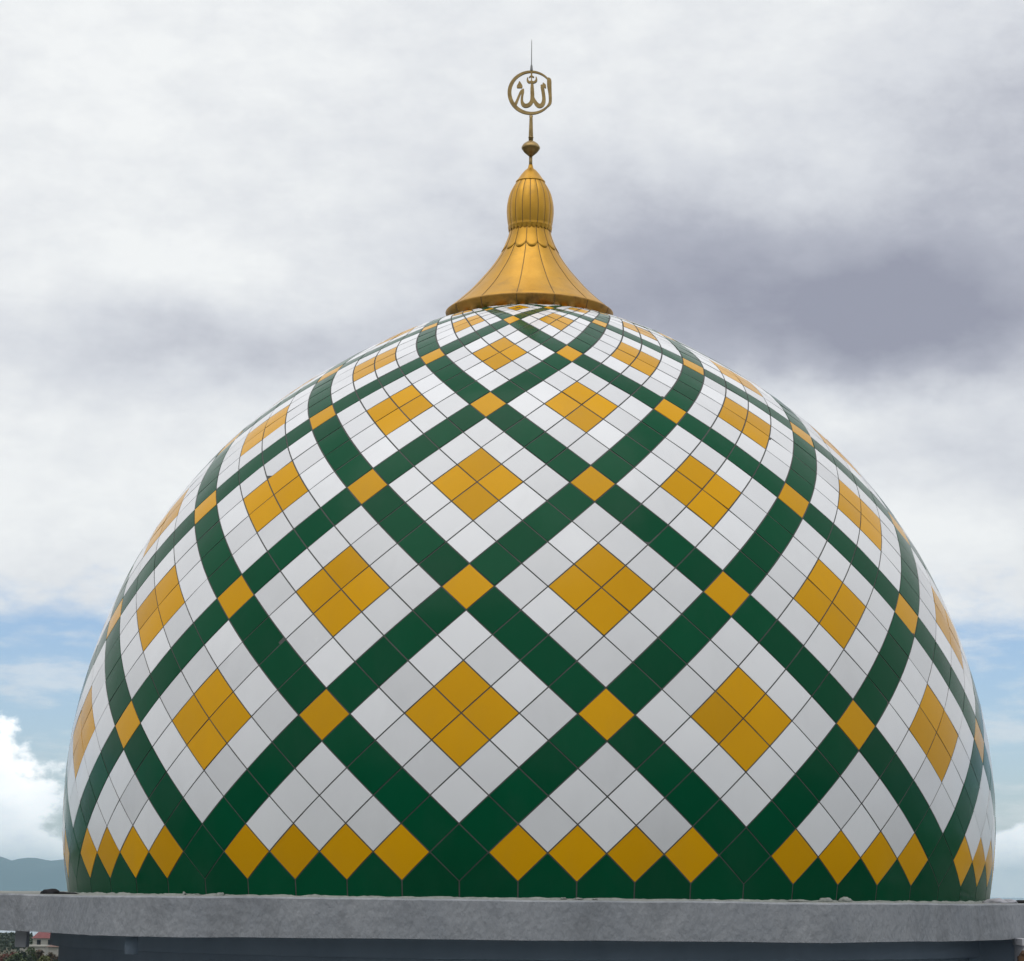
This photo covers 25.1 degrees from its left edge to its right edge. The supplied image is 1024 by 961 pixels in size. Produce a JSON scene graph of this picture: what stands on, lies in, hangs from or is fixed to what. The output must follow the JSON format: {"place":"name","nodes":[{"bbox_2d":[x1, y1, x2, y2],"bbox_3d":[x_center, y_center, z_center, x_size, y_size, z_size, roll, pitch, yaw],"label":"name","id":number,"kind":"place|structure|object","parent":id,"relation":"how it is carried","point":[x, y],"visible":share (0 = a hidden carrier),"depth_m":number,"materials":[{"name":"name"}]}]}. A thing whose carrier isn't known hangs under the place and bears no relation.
{"place":"outdoors","nodes":[
{"label":"outdoors","id":0,"kind":"place"},
{"bbox_2d":[0,940,32,954],"bbox_3d":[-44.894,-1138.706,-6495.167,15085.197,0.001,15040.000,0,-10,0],"label":"ground","id":1,"kind":"structure","parent":0,"point":[12,950],"depth_m":700.73,"materials":[{"name":"grey"}]},
{"bbox_2d":[0,952,17,960],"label":"leafy tree","id":2,"kind":"object","parent":1,"relation":"on","point":[6,956],"visible":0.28,"depth_m":437.11,"materials":[{"name":"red plant"}]},
{"bbox_2d":[9,955,20,960],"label":"leafy tree","id":3,"kind":"object","parent":1,"relation":"on","point":[15,956],"visible":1,"depth_m":367.48,"materials":[{"name":"green plant"}]},
{"bbox_2d":[3,952,27,960],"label":"leafy tree","id":4,"kind":"object","parent":1,"relation":"on","point":[18,954],"visible":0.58,"depth_m":416.58,"materials":[{"name":"green plant"}]},
{"bbox_2d":[0,932,32,952],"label":"coastal woodland","id":5,"kind":"object","parent":1,"relation":"on","point":[7,939],"visible":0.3,"depth_m":698.99,"materials":[{"name":"green plant"}]},
{"bbox_2d":[14,947,37,960],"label":"leafy tree","id":6,"kind":"object","parent":1,"relation":"on","point":[23,954],"visible":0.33,"depth_m":427.62,"materials":[{"name":"green plant"}]},
{"bbox_2d":[25,947,37,960],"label":"leafy tree","id":7,"kind":"object","parent":1,"relation":"on","point":[32,953],"visible":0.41,"depth_m":406.29,"materials":[{"name":"green plant"}]},
{"bbox_2d":[20,945,48,955],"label":"flat roofed annex","id":8,"kind":"object","parent":1,"relation":"on","point":[44,948],"visible":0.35,"depth_m":574.83,"materials":[{"name":"beige paint"}]},
{"bbox_2d":[36,955,50,960],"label":"leafy tree","id":9,"kind":"object","parent":1,"relation":"on","point":[44,958],"visible":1,"depth_m":388.06,"materials":[{"name":"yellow plant"}]},
{"bbox_2d":[35,949,57,960],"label":"leafy tree","id":10,"kind":"object","parent":1,"relation":"on","point":[39,953],"visible":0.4,"depth_m":398.12,"materials":[{"name":"green plant"}]},
{"bbox_2d":[0,857,66,890],"bbox_3d":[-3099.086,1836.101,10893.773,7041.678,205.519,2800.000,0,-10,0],"label":"mountains","id":11,"kind":"structure","parent":0,"point":[29,874],"depth_m":9839.89,"materials":[{"name":"blue"}]},
{"bbox_2d":[32,932,49,944],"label":"red roofed house","id":12,"kind":"structure","parent":0,"point":[41,938],"depth_m":653.81,"materials":[{"name":"beige paint"}]},
{"bbox_2d":[46,945,58,959],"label":"brown roofed house","id":13,"kind":"structure","parent":0,"point":[53,949],"depth_m":486.46,"materials":[{"name":"beige paint"}]},
{"bbox_2d":[40,889,77,893],"bbox_3d":[-4.374,3.973,22.226,0.378,0.060,0.173,0,-10,0],"label":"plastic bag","id":14,"kind":"object","parent":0,"point":[50,891],"visible":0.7,"depth_m":22.19,"materials":[{"name":"black plastic"}]},
{"bbox_2d":[0,891,1023,960],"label":"mosque building","id":15,"kind":"structure","parent":0,"point":[109,927],"depth_m":19.88,"materials":[{"name":"concrete"}]},
{"bbox_2d":[63,41,995,902],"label":"mosque dome","id":16,"kind":"structure","parent":15,"relation":"on","point":[529,565],"depth_m":21.63,"materials":[{"name":"tile"}]},
{"bbox_2d":[789,899,807,901],"bbox_3d":[2.597,3.816,20.910,0.182,0.019,0.084,0,-10,0],"label":"mortar lump","id":17,"kind":"object","parent":15,"relation":"on","point":[802,900],"visible":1,"depth_m":20.89,"materials":[{"name":"grey concrete"}]},
{"bbox_2d":[818,898,832,901],"bbox_3d":[2.873,3.842,21.074,0.145,0.044,0.086,0,-10,0],"label":"mortar lump","id":18,"kind":"object","parent":15,"relation":"on","point":[825,900],"visible":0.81,"depth_m":21.04,"materials":[{"name":"grey concrete"}]},
{"bbox_2d":[838,897,852,901],"bbox_3d":[3.072,3.863,21.208,0.132,0.056,0.089,0,-10,0],"label":"mortar lump","id":19,"kind":"object","parent":15,"relation":"on","point":[844,899],"visible":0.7,"depth_m":21.18,"materials":[{"name":"grey concrete"}]},
{"bbox_2d":[982,898,1017,902],"bbox_3d":[4.913,4.235,23.180,0.367,0.057,0.230,0,-10,0],"label":"folded sheet","id":20,"kind":"object","parent":15,"relation":"on","point":[997,900],"visible":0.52,"depth_m":23.13,"materials":[{"name":"white plastic"}]},
{"bbox_2d":[1017,950,1023,960],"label":"rusty post","id":21,"kind":"object","parent":15,"relation":"attached to","point":[1020,957],"visible":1,"depth_m":21.64,"materials":[{"name":"brown metal"}]},
{"bbox_2d":[0,898,1023,935],"bbox_3d":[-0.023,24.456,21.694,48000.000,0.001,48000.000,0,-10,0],"label":"sea","id":22,"kind":"structure","parent":0,"point":[4,931],"depth_m":1059.85,"materials":[{"name":"liquid"}]},
{"bbox_2d":[0,0,1023,897],"label":"sky","id":23,"kind":"structure","parent":0,"point":[209,208],"materials":[{"name":"white"}]}
]}

